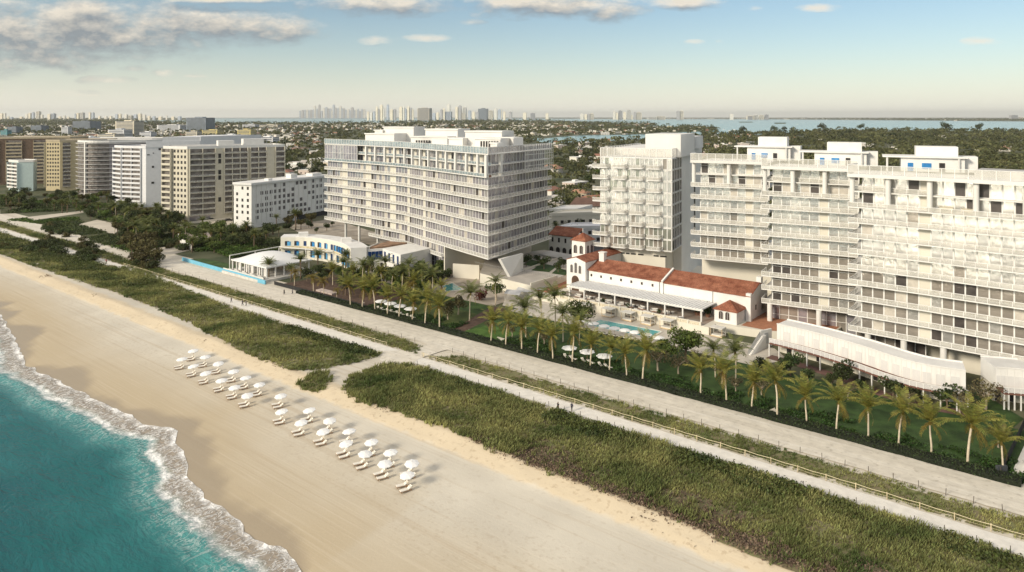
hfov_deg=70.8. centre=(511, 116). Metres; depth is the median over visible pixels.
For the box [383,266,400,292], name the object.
tall coconut palm
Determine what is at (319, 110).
skyscraper
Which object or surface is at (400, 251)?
glazed wing
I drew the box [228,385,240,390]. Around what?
parasol
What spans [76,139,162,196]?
banded apartment tower
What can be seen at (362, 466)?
sun lounger
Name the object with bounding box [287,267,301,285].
dry palm
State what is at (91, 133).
houses
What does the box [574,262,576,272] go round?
window
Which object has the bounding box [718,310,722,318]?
window
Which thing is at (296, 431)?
sun lounger
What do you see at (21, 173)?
aqua block
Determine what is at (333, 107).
skyscraper
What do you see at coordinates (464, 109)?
skyscraper
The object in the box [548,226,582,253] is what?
arched annexe
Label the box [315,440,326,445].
sun lounger
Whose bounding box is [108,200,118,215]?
tall coconut palm
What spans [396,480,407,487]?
sun lounger
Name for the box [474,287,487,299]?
red shrub
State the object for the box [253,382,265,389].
parasol
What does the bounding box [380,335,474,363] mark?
sand crossing
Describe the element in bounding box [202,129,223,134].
office block
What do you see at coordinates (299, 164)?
shade tree
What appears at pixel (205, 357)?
parasol
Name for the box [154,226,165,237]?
shade tree
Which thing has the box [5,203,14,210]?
shade tree
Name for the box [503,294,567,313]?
sun deck
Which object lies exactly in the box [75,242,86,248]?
sea grape bush
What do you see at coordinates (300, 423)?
parasol
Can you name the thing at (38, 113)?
skyscraper
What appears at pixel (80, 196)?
shade tree
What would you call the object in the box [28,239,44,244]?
sea grape bush
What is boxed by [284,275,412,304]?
mulch bed
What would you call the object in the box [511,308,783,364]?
pool deck
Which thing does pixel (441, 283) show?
coconut palm
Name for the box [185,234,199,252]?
date palm
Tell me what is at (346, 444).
parasol
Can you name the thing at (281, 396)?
parasol
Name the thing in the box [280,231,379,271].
curved annexe
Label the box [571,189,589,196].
tiled house
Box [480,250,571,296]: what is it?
raised terrace
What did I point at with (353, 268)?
coconut palm
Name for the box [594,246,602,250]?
street
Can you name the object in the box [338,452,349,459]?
sun lounger
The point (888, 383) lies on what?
dark tree
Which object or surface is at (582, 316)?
tall coconut palm
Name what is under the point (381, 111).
skyscraper
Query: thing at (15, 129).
office block
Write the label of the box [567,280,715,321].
pergola
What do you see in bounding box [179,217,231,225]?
garden wall
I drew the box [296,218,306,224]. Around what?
shade tree
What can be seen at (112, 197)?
shade tree
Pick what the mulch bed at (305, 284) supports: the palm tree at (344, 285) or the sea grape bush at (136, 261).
the palm tree at (344, 285)
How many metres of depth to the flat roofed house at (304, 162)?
850.17 m
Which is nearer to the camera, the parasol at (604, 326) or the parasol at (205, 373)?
the parasol at (205, 373)
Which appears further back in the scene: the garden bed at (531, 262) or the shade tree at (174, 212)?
the shade tree at (174, 212)
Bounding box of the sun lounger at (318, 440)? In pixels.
[313,437,324,442]
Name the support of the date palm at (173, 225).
on the scrub ground at (4, 209)
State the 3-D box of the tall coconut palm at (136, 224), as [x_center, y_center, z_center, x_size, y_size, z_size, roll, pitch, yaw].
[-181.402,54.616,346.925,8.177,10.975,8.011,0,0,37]
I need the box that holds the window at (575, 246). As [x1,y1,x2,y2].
[573,244,576,252]
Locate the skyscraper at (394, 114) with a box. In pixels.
[393,109,395,119]
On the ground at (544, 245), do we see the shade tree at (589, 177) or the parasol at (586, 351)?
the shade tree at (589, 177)
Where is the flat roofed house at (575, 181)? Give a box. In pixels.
[562,179,588,188]
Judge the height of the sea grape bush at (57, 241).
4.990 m
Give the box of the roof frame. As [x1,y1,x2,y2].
[229,246,333,267]
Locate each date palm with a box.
[139,223,151,232]
[164,209,173,217]
[169,222,178,236]
[176,226,183,242]
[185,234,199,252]
[197,215,207,228]
[214,226,226,239]
[241,219,253,232]
[248,227,259,246]
[259,257,276,276]
[286,262,296,280]
[288,208,301,229]
[292,253,306,278]
[310,247,325,274]
[339,248,349,269]
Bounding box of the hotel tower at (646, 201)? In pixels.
[592,133,702,271]
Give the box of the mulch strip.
[454,306,506,330]
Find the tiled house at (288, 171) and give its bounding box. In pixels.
[285,169,293,175]
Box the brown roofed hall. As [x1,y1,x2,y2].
[570,197,599,208]
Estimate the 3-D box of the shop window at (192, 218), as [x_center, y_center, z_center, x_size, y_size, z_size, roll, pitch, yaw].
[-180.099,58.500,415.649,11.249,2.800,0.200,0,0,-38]
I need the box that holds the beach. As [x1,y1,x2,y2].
[0,213,1023,571]
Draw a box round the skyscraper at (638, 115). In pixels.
[636,112,641,119]
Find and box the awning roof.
[539,251,571,259]
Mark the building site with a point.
(337, 229)
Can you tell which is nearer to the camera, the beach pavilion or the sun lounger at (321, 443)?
the sun lounger at (321, 443)
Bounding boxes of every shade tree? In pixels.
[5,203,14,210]
[8,187,19,197]
[15,193,25,202]
[19,187,31,191]
[27,202,35,207]
[42,197,51,203]
[51,189,62,196]
[69,190,78,196]
[74,205,85,211]
[77,194,88,199]
[82,204,95,211]
[86,210,95,219]
[91,196,99,202]
[97,209,110,216]
[102,190,111,199]
[105,195,116,204]
[109,206,116,214]
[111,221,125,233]
[116,203,126,212]
[117,223,129,234]
[117,226,128,235]
[119,211,137,223]
[119,236,131,244]
[124,197,131,202]
[125,232,146,241]
[130,238,144,248]
[131,209,142,214]
[133,252,148,260]
[134,243,153,252]
[135,225,145,234]
[137,239,158,247]
[142,208,153,215]
[144,247,163,259]
[145,231,155,238]
[148,228,163,235]
[149,210,161,217]
[153,213,166,223]
[154,215,165,224]
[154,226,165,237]
[157,221,168,235]
[169,210,181,222]
[175,232,189,239]
[186,238,200,248]
[189,227,203,234]
[194,234,207,244]
[197,221,211,228]
[201,223,212,228]
[202,239,214,244]
[206,240,222,252]
[210,222,224,230]
[210,223,225,232]
[212,233,223,240]
[215,240,225,245]
[224,224,238,234]
[224,235,238,244]
[236,234,251,244]
[237,231,251,242]
[255,237,264,245]
[262,224,275,236]
[271,223,277,234]
[282,216,292,222]
[296,162,305,168]
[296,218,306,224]
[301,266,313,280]
[305,212,316,218]
[308,166,319,172]
[309,262,327,281]
[352,267,366,276]
[360,264,373,272]
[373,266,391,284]
[384,273,401,284]
[401,276,412,286]
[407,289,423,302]
[414,279,428,289]
[416,268,427,280]
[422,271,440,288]
[583,174,593,182]
[817,123,826,130]
[941,121,952,128]
[975,123,983,129]
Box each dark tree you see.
[523,254,532,266]
[537,256,551,268]
[553,261,561,271]
[558,257,566,267]
[753,356,765,369]
[776,363,787,374]
[777,352,806,375]
[800,367,814,382]
[824,373,840,387]
[831,359,854,384]
[855,379,869,394]
[877,375,904,398]
[904,386,923,403]
[931,382,965,407]
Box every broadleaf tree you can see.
[334,266,344,274]
[360,286,376,293]
[377,288,385,297]
[393,277,408,288]
[400,265,410,276]
[411,260,427,272]
[433,259,443,270]
[566,299,596,326]
[654,338,677,354]
[663,326,704,361]
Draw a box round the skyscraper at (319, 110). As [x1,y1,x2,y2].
[318,104,320,117]
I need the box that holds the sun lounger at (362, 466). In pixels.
[356,462,367,469]
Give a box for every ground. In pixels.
[0,117,1023,430]
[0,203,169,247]
[0,223,1023,571]
[73,231,106,236]
[196,235,280,257]
[376,282,1023,483]
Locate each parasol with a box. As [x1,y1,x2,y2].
[176,357,187,361]
[188,349,198,356]
[188,364,198,368]
[200,355,210,363]
[200,371,210,379]
[213,361,223,367]
[215,378,227,383]
[228,369,238,373]
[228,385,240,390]
[240,376,250,380]
[241,393,252,402]
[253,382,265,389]
[274,393,286,399]
[275,409,287,419]
[294,419,307,427]
[303,407,315,413]
[316,428,329,437]
[323,417,335,424]
[339,440,352,449]
[342,428,355,437]
[358,450,372,457]
[364,439,378,446]
[377,459,392,468]
[383,449,397,456]
[384,302,396,308]
[394,304,405,307]
[400,471,414,480]
[404,307,416,314]
[404,459,419,468]
[562,345,576,355]
[580,349,594,354]
[588,322,598,329]
[596,353,611,358]
[599,324,609,327]
[609,326,619,334]
[619,328,629,331]
[629,330,639,333]
[653,336,664,339]
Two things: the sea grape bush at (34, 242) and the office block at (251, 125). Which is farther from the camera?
the office block at (251, 125)
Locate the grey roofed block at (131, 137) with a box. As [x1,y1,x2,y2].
[88,137,162,138]
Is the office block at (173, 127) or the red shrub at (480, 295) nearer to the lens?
the red shrub at (480, 295)
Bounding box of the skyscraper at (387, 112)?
[387,104,388,119]
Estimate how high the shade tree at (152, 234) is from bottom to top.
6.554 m
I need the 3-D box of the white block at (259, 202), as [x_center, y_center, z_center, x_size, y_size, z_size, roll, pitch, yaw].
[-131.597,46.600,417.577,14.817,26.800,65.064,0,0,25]
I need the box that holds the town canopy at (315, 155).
[285,145,1023,216]
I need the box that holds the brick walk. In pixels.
[767,355,965,415]
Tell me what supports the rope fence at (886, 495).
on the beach
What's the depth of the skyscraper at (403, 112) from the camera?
12053.37 m
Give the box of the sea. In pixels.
[0,314,300,571]
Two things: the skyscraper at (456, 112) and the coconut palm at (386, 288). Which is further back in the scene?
the skyscraper at (456, 112)
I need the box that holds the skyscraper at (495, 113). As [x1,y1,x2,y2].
[494,108,496,119]
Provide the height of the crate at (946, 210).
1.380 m
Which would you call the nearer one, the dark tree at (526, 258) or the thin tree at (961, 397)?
the thin tree at (961, 397)
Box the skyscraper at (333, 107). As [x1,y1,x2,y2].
[332,104,334,117]
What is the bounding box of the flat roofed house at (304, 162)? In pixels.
[288,160,313,167]
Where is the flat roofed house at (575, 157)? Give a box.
[570,155,591,161]
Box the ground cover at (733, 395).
[367,303,1023,482]
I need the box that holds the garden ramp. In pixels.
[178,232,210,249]
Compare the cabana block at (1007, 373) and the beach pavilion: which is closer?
the cabana block at (1007, 373)
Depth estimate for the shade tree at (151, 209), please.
418.08 m
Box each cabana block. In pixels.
[769,319,968,410]
[980,355,1023,410]
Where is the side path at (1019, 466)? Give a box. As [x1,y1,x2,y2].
[1012,447,1023,472]
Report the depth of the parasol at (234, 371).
163.76 m
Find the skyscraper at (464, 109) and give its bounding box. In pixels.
[462,107,466,119]
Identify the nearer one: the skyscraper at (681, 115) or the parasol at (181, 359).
the parasol at (181, 359)
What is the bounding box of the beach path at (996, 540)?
[0,228,1023,556]
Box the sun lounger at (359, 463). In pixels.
[353,459,364,465]
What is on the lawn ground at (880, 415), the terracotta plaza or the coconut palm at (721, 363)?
the coconut palm at (721, 363)
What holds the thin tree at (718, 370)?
on the lawn ground at (880, 415)
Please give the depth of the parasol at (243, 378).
159.84 m
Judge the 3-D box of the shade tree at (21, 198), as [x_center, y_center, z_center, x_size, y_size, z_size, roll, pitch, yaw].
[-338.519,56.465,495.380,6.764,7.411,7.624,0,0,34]
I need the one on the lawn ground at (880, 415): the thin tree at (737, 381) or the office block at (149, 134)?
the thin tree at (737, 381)
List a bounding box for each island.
[496,123,720,136]
[528,126,718,137]
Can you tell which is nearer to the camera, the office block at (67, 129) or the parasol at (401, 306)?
the parasol at (401, 306)
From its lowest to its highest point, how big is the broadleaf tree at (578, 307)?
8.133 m
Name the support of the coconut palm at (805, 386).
on the lawn ground at (880, 415)
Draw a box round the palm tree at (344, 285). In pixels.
[336,274,356,294]
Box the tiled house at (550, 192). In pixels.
[547,186,562,194]
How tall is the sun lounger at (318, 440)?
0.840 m
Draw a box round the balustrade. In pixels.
[550,295,700,325]
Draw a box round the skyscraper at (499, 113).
[498,109,500,119]
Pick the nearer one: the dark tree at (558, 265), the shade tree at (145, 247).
the dark tree at (558, 265)
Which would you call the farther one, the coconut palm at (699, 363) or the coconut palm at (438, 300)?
the coconut palm at (438, 300)
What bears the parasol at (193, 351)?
on the beach
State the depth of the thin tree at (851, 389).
152.45 m
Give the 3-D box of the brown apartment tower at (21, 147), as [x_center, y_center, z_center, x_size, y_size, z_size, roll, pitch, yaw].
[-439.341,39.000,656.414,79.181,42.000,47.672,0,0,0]
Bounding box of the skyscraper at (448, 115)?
[445,112,451,119]
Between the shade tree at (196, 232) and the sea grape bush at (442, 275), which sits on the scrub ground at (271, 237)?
the shade tree at (196, 232)
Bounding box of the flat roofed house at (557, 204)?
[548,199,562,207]
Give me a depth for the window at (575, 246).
253.99 m
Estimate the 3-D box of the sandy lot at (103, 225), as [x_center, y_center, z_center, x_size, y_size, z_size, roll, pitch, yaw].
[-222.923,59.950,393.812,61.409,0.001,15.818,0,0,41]
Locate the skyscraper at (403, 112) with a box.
[402,106,404,119]
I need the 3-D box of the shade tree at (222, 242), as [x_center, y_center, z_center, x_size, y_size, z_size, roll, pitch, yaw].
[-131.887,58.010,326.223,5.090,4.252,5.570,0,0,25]
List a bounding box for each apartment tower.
[0,136,88,184]
[44,138,116,190]
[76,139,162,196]
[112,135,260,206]
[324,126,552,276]
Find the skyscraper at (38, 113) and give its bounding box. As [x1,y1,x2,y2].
[36,111,40,118]
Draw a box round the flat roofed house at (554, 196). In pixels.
[547,195,567,202]
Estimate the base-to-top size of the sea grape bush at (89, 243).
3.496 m
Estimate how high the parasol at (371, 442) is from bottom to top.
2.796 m
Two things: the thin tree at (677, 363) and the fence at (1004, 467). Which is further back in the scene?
the thin tree at (677, 363)
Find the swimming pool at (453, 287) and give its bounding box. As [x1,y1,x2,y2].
[443,283,463,291]
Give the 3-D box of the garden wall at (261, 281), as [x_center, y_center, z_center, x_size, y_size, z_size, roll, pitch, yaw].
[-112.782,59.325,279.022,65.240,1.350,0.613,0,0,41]
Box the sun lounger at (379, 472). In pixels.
[373,469,385,476]
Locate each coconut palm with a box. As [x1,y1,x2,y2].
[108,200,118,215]
[108,214,122,233]
[121,205,133,215]
[127,220,143,230]
[140,214,152,224]
[141,218,155,225]
[179,221,190,233]
[323,258,341,284]
[332,270,360,304]
[334,254,351,274]
[343,259,360,274]
[351,256,372,274]
[352,273,376,306]
[356,272,387,308]
[366,254,383,272]
[371,262,387,288]
[375,253,395,266]
[377,280,395,313]
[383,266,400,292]
[387,281,412,315]
[393,263,412,284]
[402,288,423,318]
[403,254,417,275]
[404,269,423,288]
[410,260,430,279]
[410,280,443,322]
[422,263,441,294]
[424,287,455,326]
[431,277,450,291]
[456,279,483,320]
[476,305,503,339]
[484,271,507,305]
[494,303,522,343]
[507,307,535,348]
[508,293,540,338]
[523,312,557,352]
[528,287,553,318]
[537,279,573,331]
[537,316,567,357]
[547,299,574,341]
[554,313,590,361]
[567,308,592,337]
[578,325,604,365]
[596,331,623,368]
[609,333,640,374]
[627,327,666,378]
[683,348,714,392]
[700,336,727,376]
[700,348,743,399]
[717,332,753,383]
[735,360,772,406]
[749,357,795,414]
[786,371,824,420]
[813,377,861,428]
[846,381,888,435]
[877,384,928,443]
[907,392,951,451]
[936,392,1010,461]
[972,412,1023,464]
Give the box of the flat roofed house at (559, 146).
[554,144,567,147]
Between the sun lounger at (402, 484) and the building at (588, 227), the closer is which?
the sun lounger at (402, 484)
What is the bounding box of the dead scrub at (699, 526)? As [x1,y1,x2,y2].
[41,274,887,571]
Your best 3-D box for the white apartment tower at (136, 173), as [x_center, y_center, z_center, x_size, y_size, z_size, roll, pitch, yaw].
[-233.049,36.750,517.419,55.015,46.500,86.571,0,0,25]
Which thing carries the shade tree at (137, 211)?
on the scrub ground at (4, 209)
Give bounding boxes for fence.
[124,264,386,345]
[426,354,1023,537]
[995,420,1023,472]
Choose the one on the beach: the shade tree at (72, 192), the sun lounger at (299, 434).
the sun lounger at (299, 434)
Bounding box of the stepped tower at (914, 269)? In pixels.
[690,136,1023,374]
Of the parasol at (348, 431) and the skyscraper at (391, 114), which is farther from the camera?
the skyscraper at (391, 114)
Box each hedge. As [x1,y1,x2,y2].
[274,281,365,305]
[296,289,1021,486]
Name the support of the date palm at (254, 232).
on the scrub ground at (271, 237)
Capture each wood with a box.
[0,117,1023,126]
[0,124,1023,150]
[700,126,1023,210]
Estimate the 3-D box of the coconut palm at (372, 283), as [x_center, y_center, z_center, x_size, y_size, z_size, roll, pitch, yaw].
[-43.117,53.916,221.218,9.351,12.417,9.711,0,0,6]
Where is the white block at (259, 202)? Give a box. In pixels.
[233,172,327,227]
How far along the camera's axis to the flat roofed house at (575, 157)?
961.45 m
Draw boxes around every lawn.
[191,258,243,268]
[384,299,477,323]
[465,326,523,338]
[928,392,1023,446]
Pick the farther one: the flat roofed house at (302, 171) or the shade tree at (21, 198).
the flat roofed house at (302, 171)
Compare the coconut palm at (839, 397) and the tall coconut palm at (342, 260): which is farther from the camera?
the tall coconut palm at (342, 260)
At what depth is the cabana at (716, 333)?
196.43 m
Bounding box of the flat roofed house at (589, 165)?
[586,164,598,171]
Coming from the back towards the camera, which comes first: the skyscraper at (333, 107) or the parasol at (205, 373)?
the skyscraper at (333, 107)
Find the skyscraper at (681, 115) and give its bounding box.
[680,111,683,119]
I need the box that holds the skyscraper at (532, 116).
[530,113,534,119]
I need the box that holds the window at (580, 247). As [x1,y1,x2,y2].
[579,245,582,253]
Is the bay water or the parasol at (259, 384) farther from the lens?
the bay water
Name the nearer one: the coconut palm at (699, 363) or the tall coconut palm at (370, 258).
the coconut palm at (699, 363)
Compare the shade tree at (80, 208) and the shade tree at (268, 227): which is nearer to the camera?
the shade tree at (268, 227)
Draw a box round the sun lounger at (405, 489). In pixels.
[399,484,411,492]
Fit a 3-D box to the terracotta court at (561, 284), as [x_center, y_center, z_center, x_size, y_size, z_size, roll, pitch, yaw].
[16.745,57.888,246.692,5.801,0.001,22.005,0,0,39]
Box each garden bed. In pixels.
[523,259,538,266]
[532,264,554,271]
[552,269,566,274]
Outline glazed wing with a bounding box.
[367,240,431,274]
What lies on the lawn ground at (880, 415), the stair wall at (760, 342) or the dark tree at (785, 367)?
the dark tree at (785, 367)
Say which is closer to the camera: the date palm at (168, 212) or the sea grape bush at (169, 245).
the sea grape bush at (169, 245)
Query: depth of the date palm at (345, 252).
277.57 m
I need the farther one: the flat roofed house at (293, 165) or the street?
the flat roofed house at (293, 165)
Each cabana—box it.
[601,306,615,317]
[621,310,635,321]
[640,313,655,326]
[659,317,674,329]
[710,324,725,337]
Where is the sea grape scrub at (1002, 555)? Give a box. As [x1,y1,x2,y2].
[0,221,1023,571]
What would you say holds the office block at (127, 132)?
on the ground at (544, 245)
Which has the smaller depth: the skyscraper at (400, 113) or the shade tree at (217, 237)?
the shade tree at (217, 237)
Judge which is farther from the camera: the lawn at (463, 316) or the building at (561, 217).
the building at (561, 217)
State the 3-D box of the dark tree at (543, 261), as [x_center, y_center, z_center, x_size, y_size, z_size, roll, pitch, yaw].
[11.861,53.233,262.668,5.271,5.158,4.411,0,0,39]
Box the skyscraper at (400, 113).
[399,107,401,119]
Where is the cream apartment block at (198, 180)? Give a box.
[161,138,284,221]
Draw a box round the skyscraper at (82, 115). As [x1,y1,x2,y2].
[80,112,84,118]
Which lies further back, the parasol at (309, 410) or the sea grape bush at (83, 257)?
the sea grape bush at (83, 257)
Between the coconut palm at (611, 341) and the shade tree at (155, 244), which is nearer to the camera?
the coconut palm at (611, 341)
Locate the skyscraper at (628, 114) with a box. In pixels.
[627,110,630,119]
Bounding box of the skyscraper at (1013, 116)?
[1009,115,1017,118]
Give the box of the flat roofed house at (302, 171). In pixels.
[298,168,318,173]
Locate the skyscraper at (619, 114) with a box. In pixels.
[618,110,621,119]
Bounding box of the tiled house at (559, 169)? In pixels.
[545,165,562,173]
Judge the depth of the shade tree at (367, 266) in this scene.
265.44 m
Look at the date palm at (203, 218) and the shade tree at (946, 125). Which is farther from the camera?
the shade tree at (946, 125)
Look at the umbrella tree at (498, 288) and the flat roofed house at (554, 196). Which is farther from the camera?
the flat roofed house at (554, 196)
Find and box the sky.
[0,0,1023,117]
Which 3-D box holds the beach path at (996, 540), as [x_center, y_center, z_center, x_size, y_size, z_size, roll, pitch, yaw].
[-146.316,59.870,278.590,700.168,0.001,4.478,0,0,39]
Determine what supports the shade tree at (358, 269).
on the mulch bed at (305, 284)
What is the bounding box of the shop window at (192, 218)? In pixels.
[190,215,209,220]
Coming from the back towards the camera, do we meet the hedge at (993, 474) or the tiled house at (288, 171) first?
the tiled house at (288, 171)
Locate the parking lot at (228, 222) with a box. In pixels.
[201,220,232,224]
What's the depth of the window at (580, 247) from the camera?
252.48 m
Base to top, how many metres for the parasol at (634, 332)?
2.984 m
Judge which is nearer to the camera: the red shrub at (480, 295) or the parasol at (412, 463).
the parasol at (412, 463)
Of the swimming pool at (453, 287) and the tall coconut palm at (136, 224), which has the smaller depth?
the swimming pool at (453, 287)
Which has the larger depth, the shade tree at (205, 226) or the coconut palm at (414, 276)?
the shade tree at (205, 226)
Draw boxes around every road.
[0,214,1023,515]
[28,211,83,219]
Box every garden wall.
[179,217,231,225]
[182,257,265,283]
[453,263,479,278]
[523,258,557,270]
[530,276,556,285]
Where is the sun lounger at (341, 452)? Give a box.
[336,448,347,454]
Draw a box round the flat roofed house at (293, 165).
[287,162,305,170]
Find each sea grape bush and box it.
[22,245,38,251]
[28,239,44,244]
[40,225,54,231]
[46,238,64,244]
[54,228,64,234]
[55,248,69,254]
[61,232,71,236]
[73,250,90,256]
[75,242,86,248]
[77,235,87,240]
[79,253,88,260]
[81,248,96,251]
[82,240,94,246]
[84,253,101,261]
[87,244,99,248]
[127,250,139,260]
[131,259,142,264]
[145,260,161,267]
[150,254,165,260]
[165,243,173,248]
[178,243,189,249]
[437,270,448,278]
[443,268,452,276]
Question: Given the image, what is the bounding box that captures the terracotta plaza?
[742,311,838,330]
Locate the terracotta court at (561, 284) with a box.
[537,281,566,291]
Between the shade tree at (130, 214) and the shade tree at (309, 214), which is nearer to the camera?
the shade tree at (130, 214)
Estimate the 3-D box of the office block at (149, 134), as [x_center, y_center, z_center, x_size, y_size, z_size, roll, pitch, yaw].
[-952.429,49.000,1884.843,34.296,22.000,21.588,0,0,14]
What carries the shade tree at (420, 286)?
on the lawn ground at (880, 415)
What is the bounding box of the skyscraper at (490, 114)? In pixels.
[488,110,492,119]
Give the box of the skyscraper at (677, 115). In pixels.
[676,111,679,119]
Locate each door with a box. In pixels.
[572,276,578,290]
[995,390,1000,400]
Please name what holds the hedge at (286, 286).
on the lawn ground at (880, 415)
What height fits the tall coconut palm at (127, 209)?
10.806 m
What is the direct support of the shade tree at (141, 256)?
on the dune ground at (754, 449)
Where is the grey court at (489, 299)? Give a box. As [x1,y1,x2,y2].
[382,268,506,304]
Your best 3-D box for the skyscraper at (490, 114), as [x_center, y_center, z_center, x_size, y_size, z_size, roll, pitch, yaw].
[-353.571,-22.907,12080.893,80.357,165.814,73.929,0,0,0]
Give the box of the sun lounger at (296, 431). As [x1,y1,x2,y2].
[291,427,302,433]
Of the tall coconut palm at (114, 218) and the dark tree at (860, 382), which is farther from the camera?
the tall coconut palm at (114, 218)
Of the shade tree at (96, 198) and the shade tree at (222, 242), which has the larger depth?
the shade tree at (96, 198)
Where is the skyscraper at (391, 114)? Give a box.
[390,109,392,119]
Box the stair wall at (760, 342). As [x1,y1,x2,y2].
[748,328,771,354]
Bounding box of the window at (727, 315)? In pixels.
[725,312,729,320]
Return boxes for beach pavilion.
[222,251,316,282]
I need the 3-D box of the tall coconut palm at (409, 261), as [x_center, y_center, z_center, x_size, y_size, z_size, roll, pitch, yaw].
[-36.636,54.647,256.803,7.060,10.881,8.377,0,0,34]
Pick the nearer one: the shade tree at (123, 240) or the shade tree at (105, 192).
the shade tree at (123, 240)
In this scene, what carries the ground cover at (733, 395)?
on the lawn ground at (880, 415)
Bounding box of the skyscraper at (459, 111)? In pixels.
[458,105,461,119]
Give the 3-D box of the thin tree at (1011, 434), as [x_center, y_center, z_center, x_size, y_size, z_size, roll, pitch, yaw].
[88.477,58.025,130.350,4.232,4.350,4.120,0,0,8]
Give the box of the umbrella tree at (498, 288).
[484,282,506,300]
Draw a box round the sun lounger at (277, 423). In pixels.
[274,419,284,425]
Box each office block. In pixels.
[1,129,11,135]
[7,126,22,132]
[30,125,48,130]
[61,126,71,135]
[73,121,100,129]
[97,133,123,136]
[108,129,132,136]
[115,120,143,136]
[140,131,156,136]
[157,124,185,131]
[186,117,214,130]
[186,131,201,135]
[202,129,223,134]
[237,129,255,134]
[242,124,259,128]
[260,124,284,127]
[261,136,278,143]
[417,108,431,120]
[478,108,487,119]
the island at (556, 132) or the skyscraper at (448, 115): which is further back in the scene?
the skyscraper at (448, 115)
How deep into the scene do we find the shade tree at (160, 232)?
348.40 m
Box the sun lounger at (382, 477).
[376,472,388,480]
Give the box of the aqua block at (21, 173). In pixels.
[7,159,36,190]
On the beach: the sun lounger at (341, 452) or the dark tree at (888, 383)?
the sun lounger at (341, 452)
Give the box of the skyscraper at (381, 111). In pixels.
[380,104,382,119]
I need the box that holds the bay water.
[215,118,1023,142]
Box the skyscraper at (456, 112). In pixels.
[455,107,457,119]
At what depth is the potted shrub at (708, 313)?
207.55 m
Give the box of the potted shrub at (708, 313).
[704,306,711,317]
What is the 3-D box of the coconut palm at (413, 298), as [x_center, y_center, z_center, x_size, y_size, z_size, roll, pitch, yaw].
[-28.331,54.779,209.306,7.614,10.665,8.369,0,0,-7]
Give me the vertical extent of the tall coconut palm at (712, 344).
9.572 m
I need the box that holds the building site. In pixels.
[290,220,389,244]
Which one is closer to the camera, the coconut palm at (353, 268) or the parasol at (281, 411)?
the parasol at (281, 411)
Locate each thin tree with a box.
[441,301,455,319]
[450,295,468,314]
[506,323,516,337]
[539,330,547,344]
[646,347,670,370]
[667,352,690,373]
[689,349,709,369]
[712,364,727,383]
[727,375,743,391]
[755,378,772,394]
[838,381,857,399]
[905,392,918,404]
[949,388,977,413]
[968,377,1006,409]
[985,424,1015,447]
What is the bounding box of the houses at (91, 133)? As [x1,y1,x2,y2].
[0,118,1023,143]
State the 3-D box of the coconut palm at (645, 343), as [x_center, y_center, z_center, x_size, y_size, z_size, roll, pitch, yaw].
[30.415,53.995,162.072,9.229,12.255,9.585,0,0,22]
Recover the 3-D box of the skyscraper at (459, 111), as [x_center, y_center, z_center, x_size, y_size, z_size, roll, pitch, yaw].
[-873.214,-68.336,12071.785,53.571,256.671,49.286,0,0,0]
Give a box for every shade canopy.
[504,289,521,294]
[516,287,530,297]
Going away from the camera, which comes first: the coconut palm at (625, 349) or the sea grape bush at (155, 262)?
the coconut palm at (625, 349)
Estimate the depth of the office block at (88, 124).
3216.46 m
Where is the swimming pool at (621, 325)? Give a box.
[586,319,662,337]
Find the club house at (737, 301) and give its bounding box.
[567,233,766,324]
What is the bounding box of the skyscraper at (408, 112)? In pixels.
[407,106,409,119]
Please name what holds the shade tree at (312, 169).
on the ground at (544, 245)
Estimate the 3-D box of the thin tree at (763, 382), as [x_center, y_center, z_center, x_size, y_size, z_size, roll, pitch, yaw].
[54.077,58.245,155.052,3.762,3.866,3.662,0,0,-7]
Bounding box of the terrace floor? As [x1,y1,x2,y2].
[561,290,713,324]
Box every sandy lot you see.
[82,220,116,233]
[155,247,188,254]
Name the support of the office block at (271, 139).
on the ground at (544, 245)
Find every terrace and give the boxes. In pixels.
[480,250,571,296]
[528,266,840,339]
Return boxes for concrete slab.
[316,288,336,294]
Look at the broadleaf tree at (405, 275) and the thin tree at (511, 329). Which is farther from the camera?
the broadleaf tree at (405, 275)
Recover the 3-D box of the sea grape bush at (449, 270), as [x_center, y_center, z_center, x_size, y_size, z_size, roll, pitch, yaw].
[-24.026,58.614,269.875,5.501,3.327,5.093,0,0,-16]
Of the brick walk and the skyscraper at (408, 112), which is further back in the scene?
the skyscraper at (408, 112)
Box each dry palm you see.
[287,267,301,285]
[304,272,319,290]
[315,276,329,293]
[403,280,416,290]
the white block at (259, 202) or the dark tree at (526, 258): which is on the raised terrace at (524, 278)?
the dark tree at (526, 258)
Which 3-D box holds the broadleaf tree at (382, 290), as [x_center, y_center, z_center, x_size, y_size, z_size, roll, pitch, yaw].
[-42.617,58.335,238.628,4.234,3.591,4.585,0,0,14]
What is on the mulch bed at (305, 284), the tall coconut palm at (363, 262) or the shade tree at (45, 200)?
the tall coconut palm at (363, 262)
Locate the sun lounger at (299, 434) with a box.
[293,430,304,436]
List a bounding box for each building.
[549,205,592,211]
[549,209,599,232]
[561,222,599,243]

